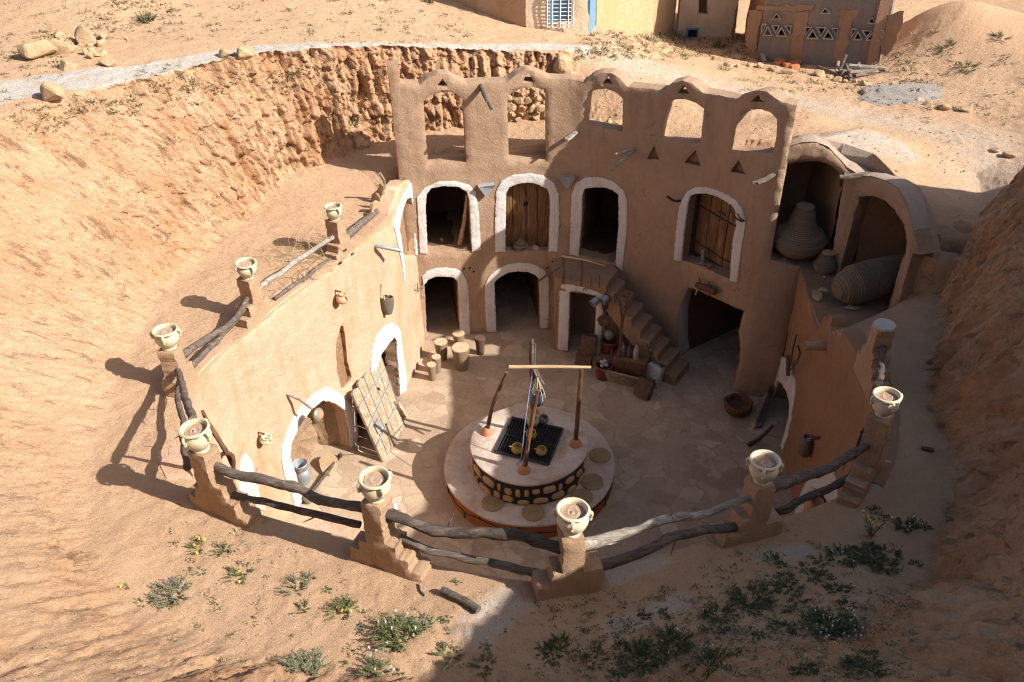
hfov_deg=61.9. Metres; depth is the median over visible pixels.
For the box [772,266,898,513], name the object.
ochre mud wall
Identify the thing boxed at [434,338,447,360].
palm stump
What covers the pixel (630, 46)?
rock
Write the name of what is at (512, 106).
wall stone
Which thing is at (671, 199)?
horn
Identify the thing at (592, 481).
woven mat
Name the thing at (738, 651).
weed
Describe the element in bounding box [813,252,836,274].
coiled straw jar
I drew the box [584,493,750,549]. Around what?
log rail
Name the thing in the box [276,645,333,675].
bush
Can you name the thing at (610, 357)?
pole
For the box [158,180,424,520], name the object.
pale mud wall
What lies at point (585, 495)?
woven mat
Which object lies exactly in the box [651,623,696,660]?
bush
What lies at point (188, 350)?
log rail
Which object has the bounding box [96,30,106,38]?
rock
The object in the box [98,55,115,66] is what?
rock
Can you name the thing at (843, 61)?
scrap wood
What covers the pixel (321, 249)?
dry brush
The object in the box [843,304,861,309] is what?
flat stone
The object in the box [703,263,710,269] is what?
clay bowl
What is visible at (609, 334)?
round gourd
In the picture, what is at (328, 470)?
charred stick
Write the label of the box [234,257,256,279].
clay pot
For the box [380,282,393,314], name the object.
hanging basket
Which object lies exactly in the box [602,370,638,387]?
plank box
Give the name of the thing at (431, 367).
palm stump
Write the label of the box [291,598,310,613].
weed
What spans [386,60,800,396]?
arcaded mud wall
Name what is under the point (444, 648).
weed
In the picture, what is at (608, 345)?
red tub
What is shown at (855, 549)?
weed
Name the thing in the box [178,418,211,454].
clay pot
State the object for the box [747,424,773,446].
forked branch
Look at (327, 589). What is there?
weed
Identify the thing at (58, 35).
rock
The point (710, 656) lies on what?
bush
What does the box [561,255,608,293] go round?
stick railing
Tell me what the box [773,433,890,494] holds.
log rail
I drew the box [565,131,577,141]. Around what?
branch stub
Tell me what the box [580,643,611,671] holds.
weed
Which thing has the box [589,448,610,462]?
woven mat
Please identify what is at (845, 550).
bush
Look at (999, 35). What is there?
weed
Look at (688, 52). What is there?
rock
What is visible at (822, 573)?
bush
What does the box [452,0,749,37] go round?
peach house
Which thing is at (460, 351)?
palm stump
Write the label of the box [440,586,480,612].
fallen stick
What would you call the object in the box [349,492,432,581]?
stepped pillar
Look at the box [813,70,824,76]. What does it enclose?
rock
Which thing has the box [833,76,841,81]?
rock
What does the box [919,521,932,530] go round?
weed
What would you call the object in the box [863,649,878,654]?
weed
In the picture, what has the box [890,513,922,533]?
bush
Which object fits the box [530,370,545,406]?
hanging water bag
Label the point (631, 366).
wooden chest
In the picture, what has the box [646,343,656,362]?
forked branch
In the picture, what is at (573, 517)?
clay pot
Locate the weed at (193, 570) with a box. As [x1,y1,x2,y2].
[192,565,207,575]
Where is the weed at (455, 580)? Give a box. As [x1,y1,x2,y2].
[451,578,461,584]
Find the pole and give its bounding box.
[607,349,612,368]
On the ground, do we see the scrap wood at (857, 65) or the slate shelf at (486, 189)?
the scrap wood at (857, 65)
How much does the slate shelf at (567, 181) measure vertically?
0.301 m
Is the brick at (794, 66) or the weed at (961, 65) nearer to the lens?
the weed at (961, 65)
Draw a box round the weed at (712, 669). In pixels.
[702,666,717,676]
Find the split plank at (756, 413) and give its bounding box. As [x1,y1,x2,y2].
[749,384,770,429]
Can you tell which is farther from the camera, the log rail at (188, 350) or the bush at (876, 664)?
the log rail at (188, 350)
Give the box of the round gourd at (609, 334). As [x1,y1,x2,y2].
[604,329,614,339]
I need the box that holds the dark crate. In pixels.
[598,353,612,365]
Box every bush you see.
[135,9,157,23]
[146,573,192,610]
[224,558,254,584]
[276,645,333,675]
[322,593,358,620]
[356,652,394,678]
[363,609,423,652]
[409,608,436,630]
[549,630,571,651]
[615,634,667,677]
[643,31,660,42]
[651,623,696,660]
[667,29,686,38]
[680,644,738,672]
[699,599,742,625]
[713,37,726,48]
[725,580,778,611]
[764,550,779,563]
[766,618,801,634]
[772,576,804,595]
[787,659,814,676]
[798,605,864,640]
[810,568,833,578]
[825,541,862,564]
[838,652,890,678]
[853,541,903,576]
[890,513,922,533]
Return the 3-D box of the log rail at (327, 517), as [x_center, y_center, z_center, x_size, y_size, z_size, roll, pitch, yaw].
[-2.550,1.953,9.940,1.836,0.260,0.122,12,38,17]
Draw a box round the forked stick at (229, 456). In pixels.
[200,410,235,468]
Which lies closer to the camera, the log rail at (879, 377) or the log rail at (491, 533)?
the log rail at (491, 533)
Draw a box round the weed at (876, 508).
[866,503,889,520]
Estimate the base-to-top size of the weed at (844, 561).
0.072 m
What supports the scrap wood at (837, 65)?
on the ground
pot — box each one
[149,323,181,350]
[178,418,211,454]
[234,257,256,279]
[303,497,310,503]
[323,202,341,220]
[356,465,392,503]
[552,497,593,538]
[589,297,598,306]
[599,291,608,304]
[746,449,783,486]
[870,386,902,418]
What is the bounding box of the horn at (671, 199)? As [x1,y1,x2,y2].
[667,195,680,201]
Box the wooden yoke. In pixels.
[695,277,717,294]
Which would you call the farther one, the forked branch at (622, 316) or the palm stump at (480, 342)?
the palm stump at (480, 342)
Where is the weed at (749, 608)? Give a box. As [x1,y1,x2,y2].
[738,601,763,617]
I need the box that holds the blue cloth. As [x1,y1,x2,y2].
[856,427,863,445]
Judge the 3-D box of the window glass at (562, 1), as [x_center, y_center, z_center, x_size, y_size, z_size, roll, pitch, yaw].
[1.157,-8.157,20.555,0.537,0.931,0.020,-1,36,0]
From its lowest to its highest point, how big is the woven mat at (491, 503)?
0.036 m
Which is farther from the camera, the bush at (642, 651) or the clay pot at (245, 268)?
the clay pot at (245, 268)
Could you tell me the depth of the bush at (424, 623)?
8.95 m
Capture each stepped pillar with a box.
[157,343,199,397]
[187,443,269,527]
[236,274,274,327]
[325,217,350,267]
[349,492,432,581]
[519,525,609,602]
[703,474,789,549]
[836,409,894,508]
[853,318,895,400]
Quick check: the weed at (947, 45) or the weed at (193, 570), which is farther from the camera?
the weed at (947, 45)
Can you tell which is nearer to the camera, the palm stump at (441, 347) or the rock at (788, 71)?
the palm stump at (441, 347)
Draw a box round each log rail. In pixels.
[169,368,197,419]
[175,383,191,470]
[183,295,248,358]
[192,304,248,366]
[213,462,361,512]
[231,491,362,527]
[260,234,334,289]
[271,257,332,299]
[346,177,406,237]
[385,510,560,553]
[399,533,537,576]
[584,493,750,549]
[600,520,736,570]
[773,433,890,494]
[775,474,848,515]
[869,345,885,384]
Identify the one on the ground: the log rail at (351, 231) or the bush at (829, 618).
the bush at (829, 618)
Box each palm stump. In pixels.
[426,361,435,379]
[431,354,440,372]
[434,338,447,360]
[451,342,469,371]
[452,330,464,343]
[474,335,484,354]
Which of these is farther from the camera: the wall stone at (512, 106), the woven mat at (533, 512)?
the wall stone at (512, 106)
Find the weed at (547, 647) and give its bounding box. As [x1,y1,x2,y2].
[534,641,553,659]
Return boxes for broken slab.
[319,451,337,475]
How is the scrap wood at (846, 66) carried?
on the ground
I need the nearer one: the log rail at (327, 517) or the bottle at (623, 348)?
the log rail at (327, 517)
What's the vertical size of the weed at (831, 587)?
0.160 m
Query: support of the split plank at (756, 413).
on the floor
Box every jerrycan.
[575,349,592,365]
[580,333,597,355]
[633,376,655,399]
[646,361,664,388]
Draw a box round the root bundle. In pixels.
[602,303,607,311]
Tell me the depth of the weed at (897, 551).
9.65 m
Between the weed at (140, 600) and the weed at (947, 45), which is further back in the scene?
the weed at (947, 45)
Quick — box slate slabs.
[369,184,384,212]
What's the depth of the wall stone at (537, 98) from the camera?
18.89 m
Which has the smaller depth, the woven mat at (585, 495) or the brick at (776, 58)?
the woven mat at (585, 495)
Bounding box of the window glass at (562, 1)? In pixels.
[549,0,570,22]
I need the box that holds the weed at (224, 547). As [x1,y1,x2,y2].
[210,540,233,556]
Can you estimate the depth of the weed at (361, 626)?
8.98 m
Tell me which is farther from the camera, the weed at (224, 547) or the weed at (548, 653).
the weed at (224, 547)
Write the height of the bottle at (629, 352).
0.370 m
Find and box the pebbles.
[0,0,1013,681]
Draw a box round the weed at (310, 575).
[298,570,316,583]
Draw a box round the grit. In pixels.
[310,341,765,562]
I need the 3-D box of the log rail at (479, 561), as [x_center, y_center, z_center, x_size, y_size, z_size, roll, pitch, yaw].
[-0.426,2.405,9.480,1.713,0.430,0.122,6,36,10]
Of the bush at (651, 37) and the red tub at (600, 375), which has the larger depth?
the bush at (651, 37)
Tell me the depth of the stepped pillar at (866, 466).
10.34 m
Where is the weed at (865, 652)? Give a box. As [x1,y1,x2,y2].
[849,647,868,655]
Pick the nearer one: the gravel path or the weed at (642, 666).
the weed at (642, 666)
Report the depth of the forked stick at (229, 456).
10.50 m
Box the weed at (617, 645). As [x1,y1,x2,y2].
[611,640,628,660]
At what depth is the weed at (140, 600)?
9.22 m
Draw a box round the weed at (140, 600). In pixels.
[133,597,152,606]
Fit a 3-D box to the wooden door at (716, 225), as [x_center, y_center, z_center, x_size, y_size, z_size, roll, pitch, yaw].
[4.363,-2.349,17.667,0.096,1.722,1.420,-22,40,-26]
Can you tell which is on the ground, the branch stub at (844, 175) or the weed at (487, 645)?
the weed at (487, 645)
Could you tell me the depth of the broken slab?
16.93 m
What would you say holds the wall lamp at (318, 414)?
attached to the pale mud wall at (316, 344)
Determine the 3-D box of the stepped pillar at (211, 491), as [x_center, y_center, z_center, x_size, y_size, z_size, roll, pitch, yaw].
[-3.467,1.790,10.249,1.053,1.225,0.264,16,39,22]
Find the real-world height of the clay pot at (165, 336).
0.320 m
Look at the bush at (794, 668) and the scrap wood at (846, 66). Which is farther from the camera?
the scrap wood at (846, 66)
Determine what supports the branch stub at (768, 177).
attached to the arcaded mud wall at (638, 229)
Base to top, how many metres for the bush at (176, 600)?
0.191 m
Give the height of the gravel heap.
0.289 m
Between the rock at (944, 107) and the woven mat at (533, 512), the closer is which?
the woven mat at (533, 512)
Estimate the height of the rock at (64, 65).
0.232 m
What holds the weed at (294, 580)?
on the ground
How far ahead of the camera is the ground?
12.40 m
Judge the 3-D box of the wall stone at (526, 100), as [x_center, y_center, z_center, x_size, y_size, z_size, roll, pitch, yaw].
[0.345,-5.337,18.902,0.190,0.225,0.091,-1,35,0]
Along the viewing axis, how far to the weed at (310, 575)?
9.57 m
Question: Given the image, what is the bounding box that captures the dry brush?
[254,213,353,280]
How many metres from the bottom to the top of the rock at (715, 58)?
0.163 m
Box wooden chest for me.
[610,349,649,376]
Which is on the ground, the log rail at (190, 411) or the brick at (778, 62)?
the brick at (778, 62)
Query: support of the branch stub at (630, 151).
attached to the arcaded mud wall at (638, 229)
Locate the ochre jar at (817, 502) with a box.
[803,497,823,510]
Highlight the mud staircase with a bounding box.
[553,258,689,385]
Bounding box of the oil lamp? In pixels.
[699,248,706,264]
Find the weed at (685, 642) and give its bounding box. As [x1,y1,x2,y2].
[675,639,693,652]
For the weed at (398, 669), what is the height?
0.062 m
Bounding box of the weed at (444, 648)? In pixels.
[430,640,464,668]
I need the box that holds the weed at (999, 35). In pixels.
[990,30,1010,41]
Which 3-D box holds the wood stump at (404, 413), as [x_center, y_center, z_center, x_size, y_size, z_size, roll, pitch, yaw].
[-2.350,1.479,18.197,0.278,0.348,0.119,22,42,29]
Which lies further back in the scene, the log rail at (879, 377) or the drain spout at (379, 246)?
the drain spout at (379, 246)
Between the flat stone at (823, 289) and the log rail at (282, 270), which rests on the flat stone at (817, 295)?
the flat stone at (823, 289)
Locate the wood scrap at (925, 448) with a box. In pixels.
[921,446,933,451]
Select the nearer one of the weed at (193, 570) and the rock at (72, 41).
the weed at (193, 570)
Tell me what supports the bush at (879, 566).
on the ground
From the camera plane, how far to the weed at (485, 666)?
8.55 m
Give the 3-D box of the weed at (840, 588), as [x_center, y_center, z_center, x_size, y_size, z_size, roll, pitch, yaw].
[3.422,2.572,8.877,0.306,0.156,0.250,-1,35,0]
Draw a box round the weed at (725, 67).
[717,61,731,70]
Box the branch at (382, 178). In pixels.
[379,172,385,189]
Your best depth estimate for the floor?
17.73 m
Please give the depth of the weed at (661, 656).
8.55 m
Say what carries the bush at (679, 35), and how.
on the ground
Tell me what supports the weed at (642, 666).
on the ground
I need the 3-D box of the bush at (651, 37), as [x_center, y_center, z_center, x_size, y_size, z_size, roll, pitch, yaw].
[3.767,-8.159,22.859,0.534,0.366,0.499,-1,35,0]
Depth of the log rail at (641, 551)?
9.50 m
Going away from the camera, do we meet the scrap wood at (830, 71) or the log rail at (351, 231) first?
the log rail at (351, 231)
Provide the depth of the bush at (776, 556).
9.60 m
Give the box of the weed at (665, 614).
[658,608,669,620]
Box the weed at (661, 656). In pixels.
[650,648,669,664]
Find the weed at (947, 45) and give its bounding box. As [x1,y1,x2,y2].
[936,37,957,56]
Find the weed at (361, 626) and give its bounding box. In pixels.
[355,622,364,632]
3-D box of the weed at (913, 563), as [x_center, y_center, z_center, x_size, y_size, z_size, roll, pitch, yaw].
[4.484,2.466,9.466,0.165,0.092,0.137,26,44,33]
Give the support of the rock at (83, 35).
on the ground
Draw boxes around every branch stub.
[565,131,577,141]
[612,147,635,170]
[752,172,775,184]
[838,171,868,178]
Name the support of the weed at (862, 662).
on the ground
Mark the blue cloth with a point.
(859, 438)
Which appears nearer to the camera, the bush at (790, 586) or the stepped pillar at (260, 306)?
the bush at (790, 586)
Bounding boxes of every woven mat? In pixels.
[481,495,503,511]
[522,504,544,520]
[570,489,592,503]
[581,474,603,489]
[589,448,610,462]
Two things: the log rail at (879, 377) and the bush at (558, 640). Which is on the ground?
the bush at (558, 640)
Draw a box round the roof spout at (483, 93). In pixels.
[479,84,492,109]
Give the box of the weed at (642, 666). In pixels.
[637,657,651,668]
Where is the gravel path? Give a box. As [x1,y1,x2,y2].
[0,42,590,104]
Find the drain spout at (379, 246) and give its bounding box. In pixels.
[374,244,401,251]
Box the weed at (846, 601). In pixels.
[836,598,857,609]
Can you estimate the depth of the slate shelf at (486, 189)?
18.45 m
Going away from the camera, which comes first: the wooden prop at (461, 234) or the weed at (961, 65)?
the wooden prop at (461, 234)
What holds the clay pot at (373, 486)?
on the stepped pillar at (378, 543)
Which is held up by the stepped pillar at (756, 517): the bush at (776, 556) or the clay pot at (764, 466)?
the clay pot at (764, 466)
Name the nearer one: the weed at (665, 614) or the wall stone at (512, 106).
the weed at (665, 614)
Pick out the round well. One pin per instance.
(482, 460)
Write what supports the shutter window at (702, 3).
in the peach house
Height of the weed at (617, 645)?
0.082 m
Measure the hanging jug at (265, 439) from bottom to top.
0.230 m
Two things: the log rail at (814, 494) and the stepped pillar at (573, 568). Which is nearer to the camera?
the stepped pillar at (573, 568)
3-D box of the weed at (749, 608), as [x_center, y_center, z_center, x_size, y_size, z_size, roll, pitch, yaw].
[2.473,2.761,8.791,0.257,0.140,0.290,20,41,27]
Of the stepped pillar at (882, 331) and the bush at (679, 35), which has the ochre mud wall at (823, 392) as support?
the stepped pillar at (882, 331)
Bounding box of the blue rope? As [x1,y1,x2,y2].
[517,369,533,466]
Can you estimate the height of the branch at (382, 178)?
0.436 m
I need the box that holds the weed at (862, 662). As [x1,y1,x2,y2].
[854,656,871,667]
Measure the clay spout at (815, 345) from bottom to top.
0.146 m
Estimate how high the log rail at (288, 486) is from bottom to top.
0.243 m
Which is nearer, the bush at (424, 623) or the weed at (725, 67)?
the bush at (424, 623)
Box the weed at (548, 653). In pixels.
[540,641,564,665]
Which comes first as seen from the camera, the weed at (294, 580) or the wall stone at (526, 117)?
the weed at (294, 580)
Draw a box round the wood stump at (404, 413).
[398,402,407,417]
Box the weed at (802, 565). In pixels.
[794,561,816,572]
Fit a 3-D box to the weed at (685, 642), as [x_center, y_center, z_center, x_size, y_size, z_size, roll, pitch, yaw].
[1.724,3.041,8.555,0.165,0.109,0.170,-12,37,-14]
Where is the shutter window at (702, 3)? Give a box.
[699,0,706,12]
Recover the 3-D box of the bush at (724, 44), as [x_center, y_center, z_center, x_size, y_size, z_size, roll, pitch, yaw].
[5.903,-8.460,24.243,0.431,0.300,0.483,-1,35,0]
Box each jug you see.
[258,431,271,444]
[335,290,347,303]
[509,442,523,454]
[525,428,536,439]
[527,413,538,426]
[534,445,546,455]
[539,414,548,423]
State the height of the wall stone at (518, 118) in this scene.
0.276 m
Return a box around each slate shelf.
[478,182,494,196]
[559,175,574,189]
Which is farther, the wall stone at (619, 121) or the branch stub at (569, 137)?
the wall stone at (619, 121)
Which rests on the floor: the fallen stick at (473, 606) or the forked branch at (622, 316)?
the forked branch at (622, 316)
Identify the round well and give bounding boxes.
[444,348,614,537]
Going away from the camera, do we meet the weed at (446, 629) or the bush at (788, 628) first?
the bush at (788, 628)
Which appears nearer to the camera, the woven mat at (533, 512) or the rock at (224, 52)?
the woven mat at (533, 512)
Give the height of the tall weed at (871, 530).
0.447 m
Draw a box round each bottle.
[621,342,625,356]
[626,343,631,357]
[633,345,638,359]
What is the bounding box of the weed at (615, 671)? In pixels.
[606,667,627,681]
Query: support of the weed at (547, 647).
on the ground
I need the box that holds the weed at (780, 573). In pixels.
[772,569,799,584]
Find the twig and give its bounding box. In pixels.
[419,583,425,595]
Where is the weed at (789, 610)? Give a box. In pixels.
[781,604,797,613]
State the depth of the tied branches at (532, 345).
15.86 m
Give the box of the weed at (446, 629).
[444,627,450,634]
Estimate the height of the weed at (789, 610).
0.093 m
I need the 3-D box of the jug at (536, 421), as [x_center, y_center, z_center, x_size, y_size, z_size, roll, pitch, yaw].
[0.401,1.527,16.364,0.248,0.195,0.250,-1,35,0]
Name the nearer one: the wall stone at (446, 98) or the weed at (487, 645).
the weed at (487, 645)
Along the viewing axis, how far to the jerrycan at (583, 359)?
19.56 m
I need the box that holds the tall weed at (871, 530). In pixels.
[862,510,892,536]
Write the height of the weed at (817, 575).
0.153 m
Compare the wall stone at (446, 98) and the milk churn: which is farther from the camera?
the wall stone at (446, 98)
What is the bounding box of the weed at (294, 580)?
[277,572,309,595]
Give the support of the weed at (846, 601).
on the ground
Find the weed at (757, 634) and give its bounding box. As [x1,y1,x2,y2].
[750,630,765,639]
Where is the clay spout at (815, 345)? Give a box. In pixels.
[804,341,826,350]
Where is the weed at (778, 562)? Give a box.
[776,560,788,568]
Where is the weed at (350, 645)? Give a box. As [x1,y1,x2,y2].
[343,642,356,653]
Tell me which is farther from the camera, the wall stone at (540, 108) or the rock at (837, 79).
the rock at (837, 79)
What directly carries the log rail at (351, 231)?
attached to the pale mud wall at (316, 344)
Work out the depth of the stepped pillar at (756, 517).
9.77 m
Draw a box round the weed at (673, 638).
[657,630,678,646]
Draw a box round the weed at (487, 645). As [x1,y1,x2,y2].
[478,640,488,649]
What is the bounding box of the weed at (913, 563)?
[907,558,922,566]
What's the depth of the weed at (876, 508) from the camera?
10.20 m
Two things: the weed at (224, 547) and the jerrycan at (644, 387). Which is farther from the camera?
the jerrycan at (644, 387)
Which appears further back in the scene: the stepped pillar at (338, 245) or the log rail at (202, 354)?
the stepped pillar at (338, 245)
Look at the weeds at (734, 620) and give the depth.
9.13 m
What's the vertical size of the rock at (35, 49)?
0.436 m
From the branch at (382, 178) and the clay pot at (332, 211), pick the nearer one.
the clay pot at (332, 211)
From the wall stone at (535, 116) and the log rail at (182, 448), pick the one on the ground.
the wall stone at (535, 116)
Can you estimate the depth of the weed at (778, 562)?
9.51 m
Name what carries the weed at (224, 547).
on the ground
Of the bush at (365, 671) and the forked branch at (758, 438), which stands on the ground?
the bush at (365, 671)
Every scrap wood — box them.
[817,65,844,77]
[834,61,839,76]
[839,54,846,70]
[844,63,852,79]
[848,64,886,67]
[849,67,884,70]
[849,69,878,73]
[856,68,877,76]
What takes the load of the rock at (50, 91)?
on the ground
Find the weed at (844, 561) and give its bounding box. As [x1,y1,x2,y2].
[842,559,856,567]
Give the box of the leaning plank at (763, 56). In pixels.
[760,53,766,62]
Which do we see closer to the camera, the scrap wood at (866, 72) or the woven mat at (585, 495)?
the woven mat at (585, 495)
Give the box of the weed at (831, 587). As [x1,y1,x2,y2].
[821,581,846,592]
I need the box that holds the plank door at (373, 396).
[351,356,404,461]
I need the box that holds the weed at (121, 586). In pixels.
[119,583,129,590]
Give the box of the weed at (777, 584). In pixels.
[756,579,782,592]
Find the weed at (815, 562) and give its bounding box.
[808,552,834,566]
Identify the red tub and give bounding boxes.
[595,359,613,380]
[601,336,618,354]
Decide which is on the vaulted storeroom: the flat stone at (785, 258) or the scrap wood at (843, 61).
the flat stone at (785, 258)
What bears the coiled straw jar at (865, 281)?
on the vaulted storeroom
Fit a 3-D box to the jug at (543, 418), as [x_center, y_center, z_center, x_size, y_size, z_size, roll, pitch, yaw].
[0.606,1.514,16.459,0.211,0.159,0.209,25,43,32]
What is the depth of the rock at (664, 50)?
21.81 m
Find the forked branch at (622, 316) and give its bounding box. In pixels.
[612,292,629,371]
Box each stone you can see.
[443,95,450,102]
[443,147,456,152]
[507,103,516,111]
[511,106,525,112]
[513,97,521,105]
[515,115,521,121]
[523,97,531,104]
[523,112,528,119]
[528,104,536,112]
[532,112,539,120]
[532,245,538,250]
[534,95,541,101]
[537,105,544,112]
[614,119,621,124]
[782,256,789,261]
[812,290,822,300]
[817,287,827,291]
[822,249,836,254]
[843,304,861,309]
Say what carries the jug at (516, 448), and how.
on the round well
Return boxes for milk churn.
[292,458,310,485]
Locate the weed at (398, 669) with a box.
[393,668,404,675]
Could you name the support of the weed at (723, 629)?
on the ground
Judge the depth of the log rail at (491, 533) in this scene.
9.20 m
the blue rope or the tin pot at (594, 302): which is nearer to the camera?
the blue rope
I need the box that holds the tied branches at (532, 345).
[529,338,544,388]
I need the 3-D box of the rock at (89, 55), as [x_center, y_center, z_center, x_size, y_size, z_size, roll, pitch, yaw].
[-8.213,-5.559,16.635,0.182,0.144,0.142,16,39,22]
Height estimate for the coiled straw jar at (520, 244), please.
0.230 m
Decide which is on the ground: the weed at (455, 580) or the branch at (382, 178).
the weed at (455, 580)
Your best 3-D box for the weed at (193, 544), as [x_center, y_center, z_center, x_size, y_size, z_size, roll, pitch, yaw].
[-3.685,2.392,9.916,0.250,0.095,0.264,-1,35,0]
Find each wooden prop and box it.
[457,194,467,244]
[538,263,562,281]
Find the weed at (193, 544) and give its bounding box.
[184,538,204,554]
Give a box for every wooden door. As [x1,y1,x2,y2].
[505,182,549,246]
[694,193,735,269]
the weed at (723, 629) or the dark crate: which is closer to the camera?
the weed at (723, 629)
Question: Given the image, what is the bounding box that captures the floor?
[285,272,794,580]
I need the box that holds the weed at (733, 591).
[727,589,742,597]
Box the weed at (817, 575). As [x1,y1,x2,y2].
[804,568,834,583]
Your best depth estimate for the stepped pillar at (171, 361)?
12.18 m
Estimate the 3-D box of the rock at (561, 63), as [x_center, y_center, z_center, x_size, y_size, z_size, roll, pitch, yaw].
[1.149,-6.228,19.336,0.307,0.554,0.430,21,41,28]
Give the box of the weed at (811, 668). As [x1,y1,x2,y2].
[802,664,819,675]
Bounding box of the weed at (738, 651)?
[730,646,749,653]
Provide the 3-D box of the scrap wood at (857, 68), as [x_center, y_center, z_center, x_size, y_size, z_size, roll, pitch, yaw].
[8.937,-6.850,21.485,0.846,0.116,0.066,14,38,20]
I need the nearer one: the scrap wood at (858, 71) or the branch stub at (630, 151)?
the branch stub at (630, 151)
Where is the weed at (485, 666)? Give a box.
[467,651,497,675]
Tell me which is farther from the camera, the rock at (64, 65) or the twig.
the rock at (64, 65)
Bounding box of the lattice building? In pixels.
[745,0,903,66]
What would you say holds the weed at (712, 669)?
on the ground
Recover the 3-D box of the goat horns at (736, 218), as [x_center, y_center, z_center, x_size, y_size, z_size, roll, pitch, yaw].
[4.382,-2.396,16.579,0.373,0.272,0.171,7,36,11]
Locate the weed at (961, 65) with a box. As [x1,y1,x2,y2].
[954,60,981,73]
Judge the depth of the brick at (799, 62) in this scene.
22.86 m
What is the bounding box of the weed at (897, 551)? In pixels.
[871,542,902,559]
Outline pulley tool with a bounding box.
[786,334,800,375]
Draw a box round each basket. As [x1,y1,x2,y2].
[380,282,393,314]
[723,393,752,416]
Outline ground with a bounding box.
[0,0,1023,681]
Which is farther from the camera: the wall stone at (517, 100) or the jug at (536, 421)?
the wall stone at (517, 100)
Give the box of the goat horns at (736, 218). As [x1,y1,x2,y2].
[729,209,744,221]
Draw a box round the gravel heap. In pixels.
[834,73,946,115]
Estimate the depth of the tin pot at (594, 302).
18.91 m
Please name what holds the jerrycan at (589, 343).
on the jerrycan at (583, 359)
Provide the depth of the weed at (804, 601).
8.83 m
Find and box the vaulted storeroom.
[772,134,974,332]
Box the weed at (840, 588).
[826,582,856,593]
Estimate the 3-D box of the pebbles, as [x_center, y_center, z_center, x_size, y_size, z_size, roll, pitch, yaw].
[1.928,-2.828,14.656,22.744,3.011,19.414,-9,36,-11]
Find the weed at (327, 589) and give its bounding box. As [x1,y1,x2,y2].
[320,585,331,593]
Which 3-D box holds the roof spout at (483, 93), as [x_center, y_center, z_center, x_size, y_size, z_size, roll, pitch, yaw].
[-0.538,-4.882,17.034,0.124,0.292,0.837,-9,36,-11]
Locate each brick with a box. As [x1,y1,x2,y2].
[774,57,784,61]
[775,60,784,65]
[783,61,793,67]
[789,64,799,68]
[791,60,801,64]
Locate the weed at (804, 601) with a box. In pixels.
[787,591,814,605]
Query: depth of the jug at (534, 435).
16.01 m
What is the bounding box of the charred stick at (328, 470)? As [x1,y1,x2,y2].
[312,452,343,490]
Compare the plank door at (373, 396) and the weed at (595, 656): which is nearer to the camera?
the weed at (595, 656)
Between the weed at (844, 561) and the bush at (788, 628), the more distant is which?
the weed at (844, 561)
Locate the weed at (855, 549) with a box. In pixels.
[844,544,870,561]
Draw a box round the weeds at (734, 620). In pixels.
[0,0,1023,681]
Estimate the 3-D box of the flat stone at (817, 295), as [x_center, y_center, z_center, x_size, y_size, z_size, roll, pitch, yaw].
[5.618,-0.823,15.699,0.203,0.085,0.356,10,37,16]
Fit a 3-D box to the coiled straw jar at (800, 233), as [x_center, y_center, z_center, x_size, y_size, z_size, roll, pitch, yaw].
[5.621,-2.173,16.596,1.054,1.010,1.074,-1,35,0]
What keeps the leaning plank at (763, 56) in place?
on the ground
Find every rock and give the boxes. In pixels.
[13,38,57,58]
[40,81,64,100]
[48,33,71,54]
[54,31,61,37]
[59,59,78,70]
[67,39,76,44]
[74,24,95,45]
[86,52,92,58]
[87,47,95,54]
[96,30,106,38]
[96,39,106,46]
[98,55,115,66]
[218,48,233,57]
[237,46,253,59]
[553,53,570,73]
[563,70,574,73]
[622,42,633,49]
[659,48,667,54]
[683,49,694,56]
[711,56,723,60]
[781,68,793,74]
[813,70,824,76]
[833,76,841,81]
[860,80,870,85]
[923,100,932,105]
[937,104,950,110]
[960,105,972,111]
[989,148,999,152]
[1001,151,1016,157]
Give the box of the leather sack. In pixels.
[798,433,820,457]
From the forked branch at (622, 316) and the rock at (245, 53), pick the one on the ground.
the rock at (245, 53)
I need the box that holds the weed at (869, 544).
[861,541,882,554]
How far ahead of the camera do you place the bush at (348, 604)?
9.18 m
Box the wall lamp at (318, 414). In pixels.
[286,393,323,420]
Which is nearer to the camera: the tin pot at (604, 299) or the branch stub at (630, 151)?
the branch stub at (630, 151)
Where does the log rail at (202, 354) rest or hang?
attached to the stepped pillar at (260, 306)
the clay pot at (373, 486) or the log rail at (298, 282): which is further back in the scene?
the log rail at (298, 282)
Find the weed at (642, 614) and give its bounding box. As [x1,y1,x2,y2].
[636,607,653,619]
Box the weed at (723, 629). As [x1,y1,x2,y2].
[716,625,730,634]
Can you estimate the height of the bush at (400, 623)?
0.260 m
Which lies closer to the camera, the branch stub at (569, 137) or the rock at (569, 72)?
the branch stub at (569, 137)
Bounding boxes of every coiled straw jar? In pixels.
[513,237,527,250]
[773,202,827,258]
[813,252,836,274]
[831,255,902,303]
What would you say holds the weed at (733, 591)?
on the ground
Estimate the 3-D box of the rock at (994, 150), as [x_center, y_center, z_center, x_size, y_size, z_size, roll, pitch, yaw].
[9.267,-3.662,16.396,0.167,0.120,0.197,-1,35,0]

